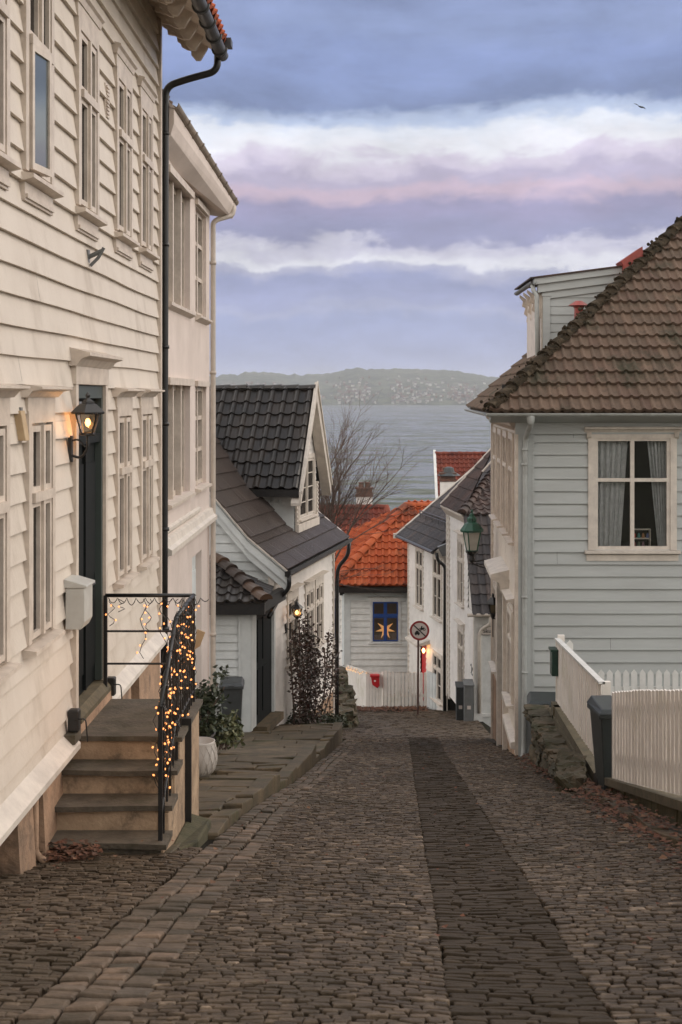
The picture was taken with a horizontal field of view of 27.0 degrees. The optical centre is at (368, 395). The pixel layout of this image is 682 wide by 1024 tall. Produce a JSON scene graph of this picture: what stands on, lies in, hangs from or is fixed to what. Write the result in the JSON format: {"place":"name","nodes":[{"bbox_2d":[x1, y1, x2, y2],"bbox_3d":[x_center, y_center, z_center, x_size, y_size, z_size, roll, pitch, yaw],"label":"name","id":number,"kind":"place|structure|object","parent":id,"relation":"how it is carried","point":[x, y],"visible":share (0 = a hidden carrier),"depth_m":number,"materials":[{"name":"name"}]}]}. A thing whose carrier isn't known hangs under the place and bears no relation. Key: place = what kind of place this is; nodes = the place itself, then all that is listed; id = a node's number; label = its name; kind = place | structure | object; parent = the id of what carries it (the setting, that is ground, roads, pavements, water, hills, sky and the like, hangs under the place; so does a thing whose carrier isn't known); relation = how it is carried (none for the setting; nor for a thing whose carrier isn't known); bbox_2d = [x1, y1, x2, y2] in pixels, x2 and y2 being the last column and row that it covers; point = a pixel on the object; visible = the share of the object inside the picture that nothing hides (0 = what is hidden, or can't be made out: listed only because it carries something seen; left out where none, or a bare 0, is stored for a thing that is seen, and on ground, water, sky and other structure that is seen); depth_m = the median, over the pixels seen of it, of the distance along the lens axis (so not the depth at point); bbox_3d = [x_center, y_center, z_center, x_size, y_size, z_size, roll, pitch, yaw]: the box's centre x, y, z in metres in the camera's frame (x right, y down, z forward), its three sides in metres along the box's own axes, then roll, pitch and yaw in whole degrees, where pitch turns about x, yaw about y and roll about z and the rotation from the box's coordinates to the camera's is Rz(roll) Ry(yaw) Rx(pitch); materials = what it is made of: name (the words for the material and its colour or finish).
{"place":"outdoors","nodes":[
{"label":"outdoors","id":0,"kind":"place"},
{"bbox_2d":[52,723,332,856],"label":"pavement","id":1,"kind":"structure","parent":0,"point":[240,767],"depth_m":20.57,"materials":[{"name":"grey stone"}]},
{"bbox_2d":[49,699,210,854],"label":"stone steps","id":2,"kind":"structure","parent":1,"relation":"on","point":[108,801],"depth_m":11.52,"materials":[{"name":"stone"}]},
{"bbox_2d":[103,593,194,840],"bbox_3d":[-1.664,2.739,12.170,0.798,1.833,2.363,0,0,-21],"label":"iron railing","id":3,"kind":"object","parent":2,"relation":"on","point":[184,720],"visible":0.86,"depth_m":12.18,"materials":[{"name":"black metal"}]},
{"bbox_2d":[105,597,208,665],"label":"string lights","id":4,"kind":"object","parent":3,"relation":"hanging from","point":[161,603],"visible":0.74,"depth_m":13.10,"materials":[{"name":"black paint"}]},
{"bbox_2d":[152,617,181,795],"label":"string lights","id":5,"kind":"object","parent":3,"relation":"hanging from","point":[168,720],"visible":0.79,"depth_m":11.29,"materials":[{"name":"black paint"}]},
{"bbox_2d":[172,593,199,728],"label":"string lights","id":6,"kind":"object","parent":3,"relation":"hanging from","point":[187,637],"visible":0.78,"depth_m":12.34,"materials":[{"name":"black paint"}]},
{"bbox_2d":[194,629,204,649],"bbox_3d":[-1.538,2.211,12.915,0.103,0.191,0.030,0,0,0],"label":"wooden tag","id":7,"kind":"object","parent":3,"relation":"hanging from","point":[199,636],"visible":1,"depth_m":12.90,"materials":[{"name":"brown wood"}]},
{"bbox_2d":[200,732,215,738],"bbox_3d":[-2.138,4.443,18.000,0.400,0.360,0.400,0,0,0],"label":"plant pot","id":8,"kind":"object","parent":1,"relation":"on","point":[212,734],"visible":0.12,"depth_m":17.91,"materials":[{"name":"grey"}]},
{"bbox_2d":[179,665,231,737],"bbox_3d":[-2.109,3.966,18.089,0.733,1.035,0.859,0,0,0],"label":"shrub","id":9,"kind":"object","parent":8,"relation":"in","point":[209,725],"visible":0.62,"depth_m":17.99,"materials":[{"name":"green plant"}]},
{"bbox_2d":[199,737,217,776],"bbox_3d":[-2.033,4.330,17.000,0.451,0.420,0.451,0,0,0],"label":"plant pot","id":10,"kind":"object","parent":1,"relation":"on","point":[208,756],"visible":0.56,"depth_m":16.85,"materials":[{"name":"ceramic"}]},
{"bbox_2d":[215,709,244,749],"bbox_3d":[-1.959,4.545,19.331,0.564,0.619,0.678,0,0,0],"label":"shrub","id":11,"kind":"object","parent":1,"relation":"on","point":[234,727],"visible":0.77,"depth_m":19.20,"materials":[{"name":"green plant"}]},
{"bbox_2d":[219,676,244,731],"bbox_3d":[-2.624,5.938,27.233,0.470,1.048,0.665,0,0,-3],"label":"wheelie bin","id":12,"kind":"object","parent":1,"relation":"on","point":[234,688],"visible":0.71,"depth_m":26.98,"materials":[{"name":"grey plastic"}]},
{"bbox_2d":[0,705,681,1023],"bbox_3d":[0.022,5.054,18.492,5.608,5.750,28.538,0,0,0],"label":"cobblestones","id":13,"kind":"structure","parent":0,"point":[291,903],"depth_m":8.33,"materials":[{"name":"stone"}]},
{"bbox_2d":[17,739,357,1023],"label":"gutter stones","id":14,"kind":"object","parent":13,"relation":"on","point":[108,979],"visible":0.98,"depth_m":7.53,"materials":[{"name":"grey stone"}]},
{"bbox_2d":[208,722,341,839],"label":"kerb","id":15,"kind":"structure","parent":13,"relation":"on","point":[262,788],"depth_m":16.82,"materials":[{"name":"grey stone"}]},
{"bbox_2d":[0,705,681,981],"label":"fallen leaves","id":16,"kind":"object","parent":13,"relation":"on","point":[82,852],"visible":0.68,"depth_m":12.48,"materials":[{"name":"brown plant"}]},
{"bbox_2d":[342,707,490,739],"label":"square cobblestones","id":17,"kind":"structure","parent":13,"relation":"on","point":[431,723],"depth_m":37.30,"materials":[{"name":"stone"}]},
{"bbox_2d":[284,706,353,726],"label":"fallen leaves","id":18,"kind":"object","parent":17,"relation":"on","point":[329,717],"visible":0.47,"depth_m":33.55,"materials":[{"name":"brown plant"}]},
{"bbox_2d":[339,666,358,728],"bbox_3d":[-0.792,8.241,38.492,1.098,1.145,4.016,0,0,0],"label":"rock pile","id":19,"kind":"object","parent":17,"relation":"on","point":[348,700],"visible":0.43,"depth_m":38.02,"materials":[{"name":"grey stone"}]},
{"bbox_2d":[410,621,428,714],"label":"road sign","id":20,"kind":"object","parent":17,"relation":"on","point":[419,630],"visible":0.99,"depth_m":43.95,"materials":[{"name":"grey"}]},
{"bbox_2d":[455,681,463,719],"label":"utility cabinet","id":21,"kind":"object","parent":17,"relation":"on","point":[459,685],"visible":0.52,"depth_m":40.60,"materials":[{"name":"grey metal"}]},
{"bbox_2d":[463,679,473,720],"bbox_3d":[2.802,8.595,39.985,0.295,1.191,0.430,0,0,0],"label":"utility cabinet","id":22,"kind":"object","parent":17,"relation":"on","point":[468,699],"visible":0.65,"depth_m":39.80,"materials":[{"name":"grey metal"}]},
{"bbox_2d":[409,738,616,1023],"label":"dark sett strip","id":23,"kind":"object","parent":13,"relation":"on","point":[501,964],"visible":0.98,"depth_m":7.86,"materials":[{"name":"grey stone"}]},
{"bbox_2d":[485,738,681,833],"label":"soil strip","id":24,"kind":"object","parent":13,"relation":"on","point":[631,808],"visible":0.05,"depth_m":14.30,"materials":[{"name":"brown soil"}]},
{"bbox_2d":[587,695,611,790],"bbox_3d":[2.928,4.127,16.753,0.600,1.099,0.766,0,0,-4],"label":"wheelie bin","id":25,"kind":"object","parent":24,"relation":"on","point":[599,707],"visible":0.47,"depth_m":16.53,"materials":[{"name":"grey plastic"}]},
{"bbox_2d":[525,754,681,850],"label":"fallen leaves","id":26,"kind":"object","parent":13,"relation":"on","point":[665,833],"depth_m":13.23,"materials":[{"name":"brown plant"}]},
{"bbox_2d":[216,367,499,404],"bbox_3d":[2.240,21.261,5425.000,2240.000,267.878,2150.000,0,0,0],"label":"hills","id":27,"kind":"structure","parent":0,"point":[354,375],"depth_m":5074.98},
{"bbox_2d":[221,375,488,403],"bbox_3d":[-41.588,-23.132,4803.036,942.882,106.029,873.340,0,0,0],"label":"town","id":28,"kind":"object","parent":27,"relation":"on","point":[456,395],"visible":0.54,"depth_m":4590.01},
{"bbox_2d":[318,405,490,510],"bbox_3d":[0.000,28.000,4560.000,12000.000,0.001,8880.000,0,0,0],"label":"sea","id":29,"kind":"structure","parent":0,"point":[440,428],"depth_m":914.34,"materials":[{"name":"grey liquid"}]},
{"bbox_2d":[162,0,681,376],"label":"sky","id":30,"kind":"structure","parent":0,"point":[395,170],"materials":[{"name":"blue"}]},
{"bbox_2d":[527,691,555,742],"bbox_3d":[2.933,5.497,23.633,0.600,1.059,0.765,0,0,5],"label":"foundation","id":31,"kind":"object","parent":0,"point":[540,698],"visible":0.27,"depth_m":23.54,"materials":[{"name":"grey concrete"}]},
{"bbox_3d":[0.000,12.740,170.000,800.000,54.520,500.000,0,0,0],"label":"ground","id":32,"kind":"structure","parent":0,"visible":0},
{"bbox_2d":[0,0,232,874],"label":"wooden house","id":33,"kind":"structure","parent":32,"relation":"on","point":[84,191],"depth_m":12.00,"materials":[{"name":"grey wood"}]},
{"bbox_2d":[0,0,21,190],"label":"window","id":34,"kind":"structure","parent":33,"relation":"in","point":[7,164],"depth_m":9.57,"materials":[{"name":"white wood"}]},
{"bbox_2d":[0,383,29,684],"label":"window","id":35,"kind":"structure","parent":33,"relation":"in","point":[7,669],"depth_m":9.57,"materials":[{"name":"white wood"}]},
{"bbox_2d":[14,407,29,440],"bbox_3d":[-2.460,0.198,10.060,0.095,0.236,0.120,0,0,0],"label":"wall downlight","id":36,"kind":"object","parent":33,"relation":"attached to","point":[20,423],"depth_m":10.00,"materials":[{"name":"beige metal"}]},
{"bbox_2d":[17,0,63,215],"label":"window","id":37,"kind":"structure","parent":33,"relation":"in","point":[39,191],"depth_m":10.46,"materials":[{"name":"white wood"}]},
{"bbox_2d":[19,384,72,659],"bbox_3d":[-2.436,0.900,10.670,0.212,1.980,1.040,0,0,0],"label":"window","id":38,"kind":"structure","parent":33,"relation":"in","point":[39,479],"depth_m":10.61,"materials":[{"name":"white wood"}]},
{"bbox_2d":[64,708,87,744],"bbox_3d":[-2.382,2.697,11.640,0.176,0.261,0.240,0,0,0],"label":"cable box","id":39,"kind":"object","parent":33,"relation":"attached to","point":[72,735],"visible":0.99,"depth_m":11.61,"materials":[{"name":"black paint"}]},
{"bbox_2d":[64,574,94,629],"bbox_3d":[-2.382,1.693,11.720,0.185,0.411,0.370,0,0,0],"label":"mailbox","id":40,"kind":"object","parent":33,"relation":"attached to","point":[78,602],"visible":1,"depth_m":11.55,"materials":[{"name":"white metal"}]},
{"bbox_2d":[68,392,104,461],"bbox_3d":[-2.328,0.258,11.755,0.266,0.575,0.249,0,0,40],"label":"wall lantern","id":41,"kind":"object","parent":33,"relation":"attached to","point":[87,406],"depth_m":11.72,"materials":[{"name":"black paint"}]},
{"bbox_2d":[73,0,107,241],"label":"window","id":42,"kind":"structure","parent":33,"relation":"in","point":[88,21],"depth_m":12.39,"materials":[{"name":"white wood"}]},
{"bbox_2d":[79,385,102,695],"bbox_3d":[-2.577,1.262,12.580,0.246,2.715,1.231,0,0,0],"label":"door","id":43,"kind":"structure","parent":33,"relation":"in","point":[91,465],"depth_m":12.93,"materials":[{"name":"black wood"}]},
{"bbox_2d":[108,676,122,698],"bbox_3d":[-2.377,2.754,13.293,0.166,0.251,0.113,0,0,0],"label":"cable box","id":44,"kind":"object","parent":33,"relation":"attached to","point":[112,681],"visible":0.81,"depth_m":13.25,"materials":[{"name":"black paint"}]},
{"bbox_2d":[111,41,139,260],"bbox_3d":[-2.461,-2.425,14.285,0.162,2.050,1.010,0,0,0],"label":"window","id":45,"kind":"structure","parent":33,"relation":"in","point":[125,68],"depth_m":14.22,"materials":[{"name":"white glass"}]},
{"bbox_2d":[111,387,144,590],"bbox_3d":[-2.436,0.900,14.300,0.212,1.980,1.060,0,0,0],"label":"window","id":46,"kind":"structure","parent":33,"relation":"in","point":[123,413],"depth_m":14.24,"materials":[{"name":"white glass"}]},
{"bbox_2d":[136,75,159,272],"bbox_3d":[-2.461,-2.425,15.715,0.162,2.050,0.970,0,0,0],"label":"window","id":47,"kind":"structure","parent":33,"relation":"in","point":[146,255],"depth_m":15.65,"materials":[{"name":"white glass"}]},
{"bbox_2d":[137,388,164,571],"bbox_3d":[-2.436,0.900,15.735,0.212,1.980,1.050,0,0,0],"label":"window","id":48,"kind":"structure","parent":33,"relation":"in","point":[145,412],"depth_m":15.67,"materials":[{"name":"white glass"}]},
{"bbox_2d":[160,89,238,698],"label":"rendered house","id":49,"kind":"structure","parent":32,"relation":"on","point":[200,191],"depth_m":20.05,"materials":[{"name":"grey"}]},
{"bbox_2d":[168,164,195,318],"bbox_3d":[-2.540,-1.965,18.715,0.240,1.770,2.450,0,0,0],"label":"window","id":50,"kind":"structure","parent":49,"relation":"in","point":[176,201],"depth_m":19.06,"materials":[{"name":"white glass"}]},
{"bbox_2d":[168,377,195,510],"bbox_3d":[-2.540,0.600,18.715,0.240,1.660,2.450,0,0,0],"label":"window","id":51,"kind":"structure","parent":49,"relation":"in","point":[175,390],"depth_m":19.06,"materials":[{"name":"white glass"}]},
{"bbox_2d":[192,555,195,688],"bbox_3d":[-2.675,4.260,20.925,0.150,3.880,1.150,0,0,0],"label":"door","id":52,"kind":"structure","parent":49,"relation":"in","point":[194,558],"depth_m":21.33,"materials":[{"name":"white wood"}]},
{"bbox_2d":[195,198,211,325],"bbox_3d":[-2.530,-1.960,21.175,0.240,1.760,1.470,0,0,0],"label":"window","id":53,"kind":"structure","parent":49,"relation":"in","point":[199,317],"depth_m":21.50,"materials":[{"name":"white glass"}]},
{"bbox_2d":[195,381,211,494],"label":"window","id":54,"kind":"structure","parent":49,"relation":"in","point":[198,390],"depth_m":21.59,"materials":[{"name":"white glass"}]},
{"bbox_2d":[216,381,352,725],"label":"gabled house","id":55,"kind":"structure","parent":32,"relation":"on","point":[275,528],"depth_m":32.89,"materials":[{"name":"white wood"}]},
{"bbox_2d":[212,553,285,731],"bbox_3d":[-3.049,5.038,28.751,2.619,3.523,2.411,0,0,0],"label":"entrance porch","id":56,"kind":"object","parent":55,"relation":"attached to","point":[245,635],"visible":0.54,"depth_m":28.07,"materials":[{"name":"white wood"}]},
{"bbox_2d":[256,609,270,724],"bbox_3d":[-2.199,5.425,29.107,0.140,2.350,1.300,0,0,10],"label":"door","id":57,"kind":"structure","parent":56,"relation":"in","point":[263,624],"depth_m":28.99,"materials":[{"name":"black wood"}]},
{"bbox_2d":[285,599,302,632],"bbox_3d":[-1.617,4.765,30.842,0.410,0.770,0.251,0,0,0],"label":"wall lantern","id":58,"kind":"object","parent":55,"relation":"attached to","point":[296,605],"depth_m":30.83,"materials":[{"name":"black paint"}]},
{"bbox_2d":[285,582,304,668],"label":"window","id":59,"kind":"structure","parent":55,"relation":"in","point":[293,594],"depth_m":31.37,"materials":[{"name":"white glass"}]},
{"bbox_2d":[298,453,318,521],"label":"window","id":60,"kind":"structure","parent":55,"relation":"in","point":[308,505],"depth_m":34.37,"materials":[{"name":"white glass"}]},
{"bbox_2d":[304,575,319,647],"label":"window","id":61,"kind":"structure","parent":55,"relation":"in","point":[309,586],"depth_m":33.21,"materials":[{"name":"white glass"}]},
{"bbox_2d":[314,570,328,648],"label":"window","id":62,"kind":"structure","parent":55,"relation":"in","point":[319,583],"depth_m":34.27,"materials":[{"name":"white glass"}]},
{"bbox_2d":[286,608,349,724],"bbox_3d":[-1.068,6.390,32.542,0.667,3.462,5.420,0,0,9],"label":"climbing shrub","id":63,"kind":"object","parent":32,"relation":"on","point":[307,682],"visible":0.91,"depth_m":31.23,"materials":[{"name":"brown plant"}]},
{"bbox_2d":[319,482,389,531],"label":"red roofed house","id":64,"kind":"structure","parent":32,"relation":"on","point":[377,510],"depth_m":65.73,"materials":[{"name":"brick"}]},
{"bbox_2d":[318,389,433,597],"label":"bare tree","id":65,"kind":"object","parent":32,"relation":"on","point":[327,511],"visible":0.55,"depth_m":43.89,"materials":[{"name":"brown plant"}]},
{"bbox_2d":[335,500,433,705],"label":"orange roofed house","id":66,"kind":"structure","parent":32,"relation":"on","point":[363,613],"depth_m":51.98,"materials":[{"name":"white paint"}]},
{"bbox_2d":[339,597,340,642],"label":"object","id":67,"kind":"structure","parent":66,"relation":"in","point":[339,597],"depth_m":52.36,"materials":[{"name":"white paint"}]},
{"bbox_2d":[367,596,402,643],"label":"window","id":68,"kind":"structure","parent":66,"relation":"in","point":[373,599],"depth_m":51.94,"materials":[{"name":"white paint"}]},
{"bbox_2d":[378,623,392,637],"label":"paper star","id":69,"kind":"object","parent":66,"relation":"hanging from","point":[382,627],"visible":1,"depth_m":52.20,"materials":[{"name":"orange"}]},
{"bbox_2d":[347,665,426,707],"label":"curved fence","id":70,"kind":"object","parent":32,"relation":"on","point":[358,682],"visible":0.52,"depth_m":48.07,"materials":[{"name":"white paint"}]},
{"bbox_2d":[346,666,368,673],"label":"string lights","id":71,"kind":"object","parent":70,"relation":"attached to","point":[355,671],"visible":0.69,"depth_m":49.74,"materials":[{"name":"yellow plastic"}]},
{"bbox_2d":[370,674,379,687],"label":"mailbox","id":72,"kind":"object","parent":70,"relation":"attached to","point":[375,680],"visible":1,"depth_m":47.95,"materials":[{"name":"red paint"}]},
{"bbox_2d":[393,456,490,710],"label":"white house","id":73,"kind":"structure","parent":32,"relation":"on","point":[426,571],"depth_m":48.25,"materials":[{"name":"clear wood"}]},
{"bbox_2d":[412,546,423,611],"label":"window","id":74,"kind":"structure","parent":73,"relation":"in","point":[419,573],"depth_m":49.26,"materials":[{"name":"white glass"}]},
{"bbox_2d":[422,645,425,700],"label":"door","id":75,"kind":"structure","parent":73,"relation":"in","point":[423,654],"depth_m":49.00,"materials":[{"name":"red paint"}]},
{"bbox_2d":[427,670,437,709],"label":"fence gate","id":76,"kind":"structure","parent":73,"relation":"attached to","point":[431,686],"depth_m":47.27,"materials":[{"name":"white wood"}]},
{"bbox_2d":[429,554,441,622],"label":"window","id":77,"kind":"structure","parent":73,"relation":"in","point":[436,567],"depth_m":46.80,"materials":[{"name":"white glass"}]},
{"bbox_2d":[429,649,441,706],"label":"window","id":78,"kind":"structure","parent":73,"relation":"in","point":[436,657],"depth_m":46.74,"materials":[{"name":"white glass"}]},
{"bbox_2d":[433,450,485,498],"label":"hillside house","id":79,"kind":"structure","parent":32,"relation":"on","point":[451,468],"depth_m":79.16,"materials":[{"name":"tile"}]},
{"bbox_2d":[440,448,610,726],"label":"corner house","id":80,"kind":"structure","parent":32,"relation":"on","point":[468,593],"depth_m":41.58,"materials":[{"name":"white wood"}]},
{"bbox_2d":[453,529,463,608],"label":"window","id":81,"kind":"structure","parent":80,"relation":"in","point":[460,539],"depth_m":42.09,"materials":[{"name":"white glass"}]},
{"bbox_2d":[453,618,464,680],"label":"window","id":82,"kind":"structure","parent":80,"relation":"in","point":[460,625],"depth_m":42.05,"materials":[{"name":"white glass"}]},
{"bbox_2d":[481,626,490,634],"bbox_3d":[3.578,6.600,40.010,0.830,0.240,0.022,0,0,-6],"label":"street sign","id":83,"kind":"object","parent":80,"relation":"attached to","point":[487,631],"visible":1,"depth_m":39.98,"materials":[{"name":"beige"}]},
{"bbox_2d":[522,701,594,792],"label":"stone wall","id":84,"kind":"structure","parent":32,"relation":"on","point":[560,750],"depth_m":19.76,"materials":[{"name":"stone"}]},
{"bbox_2d":[554,635,610,755],"bbox_3d":[2.885,4.147,19.490,0.150,1.305,4.180,0,0,0],"label":"board fence","id":85,"kind":"object","parent":84,"relation":"on","point":[579,681],"visible":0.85,"depth_m":19.37,"materials":[{"name":"white paint"}]},
{"bbox_2d":[548,646,557,675],"bbox_3d":[2.788,4.000,21.425,0.129,0.400,0.290,0,0,0],"label":"mailbox","id":86,"kind":"object","parent":85,"relation":"attached to","point":[553,660],"visible":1,"depth_m":21.30,"materials":[{"name":"teal paint"}]},
{"bbox_2d":[464,216,681,755],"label":"grey house","id":87,"kind":"structure","parent":32,"relation":"on","point":[578,405],"depth_m":24.59,"materials":[{"name":"grey wood"}]},
{"bbox_2d":[460,509,486,567],"bbox_3d":[2.365,3.062,30.274,0.848,1.312,0.462,0,0,-22],"label":"street lantern","id":88,"kind":"object","parent":87,"relation":"on","point":[471,529],"visible":0.95,"depth_m":30.11,"materials":[{"name":"green paint"}]},
{"bbox_2d":[486,593,495,636],"bbox_3d":[2.613,4.604,29.897,0.271,0.930,0.258,0,0,31],"label":"street lantern","id":89,"kind":"object","parent":87,"relation":"attached to","point":[491,602],"visible":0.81,"depth_m":29.84,"materials":[{"name":"black paint"}]},
{"bbox_2d":[488,580,495,673],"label":"window","id":90,"kind":"structure","parent":87,"relation":"in","point":[492,664],"depth_m":30.35,"materials":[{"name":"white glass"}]},
{"bbox_2d":[489,426,497,520],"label":"window","id":91,"kind":"structure","parent":87,"relation":"in","point":[493,517],"depth_m":30.37,"materials":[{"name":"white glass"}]},
{"bbox_2d":[493,428,502,527],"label":"window","id":92,"kind":"structure","parent":87,"relation":"in","point":[498,524],"depth_m":28.77,"materials":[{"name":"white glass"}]},
{"bbox_2d":[498,430,508,535],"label":"window","id":93,"kind":"structure","parent":87,"relation":"in","point":[503,531],"depth_m":27.17,"materials":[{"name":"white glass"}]},
{"bbox_2d":[501,588,513,708],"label":"window","id":94,"kind":"structure","parent":87,"relation":"in","point":[508,696],"depth_m":25.65,"materials":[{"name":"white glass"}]},
{"bbox_2d":[503,432,513,545],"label":"window","id":95,"kind":"structure","parent":87,"relation":"in","point":[509,540],"depth_m":25.57,"materials":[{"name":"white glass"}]},
{"bbox_2d":[584,426,681,560],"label":"window","id":96,"kind":"structure","parent":87,"relation":"in","point":[669,552],"depth_m":24.54,"materials":[{"name":"white wood"}]},
{"bbox_2d":[634,528,650,545],"bbox_3d":[4.776,2.493,24.960,0.321,0.328,0.120,0,0,0],"label":"toy shelf","id":97,"kind":"object","parent":87,"relation":"in","point":[648,536],"visible":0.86,"depth_m":24.94,"materials":[{"name":"paint"}]},
{"bbox_2d":[604,778,681,828],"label":"wall","id":98,"kind":"structure","parent":32,"relation":"on","point":[664,803],"depth_m":13.76,"materials":[{"name":"concrete"}]},
{"bbox_2d":[612,689,681,795],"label":"board fence","id":99,"kind":"object","parent":98,"relation":"on","point":[647,738],"visible":0.99,"depth_m":14.13,"materials":[{"name":"white paint"}]},
{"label":"yard","id":100,"kind":"structure","parent":0,"visible":0},
{"bbox_2d":[567,640,681,695],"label":"picket fence","id":101,"kind":"object","parent":100,"relation":"on","point":[642,682],"visible":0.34,"depth_m":23.25,"materials":[{"name":"white paint"}]}
]}

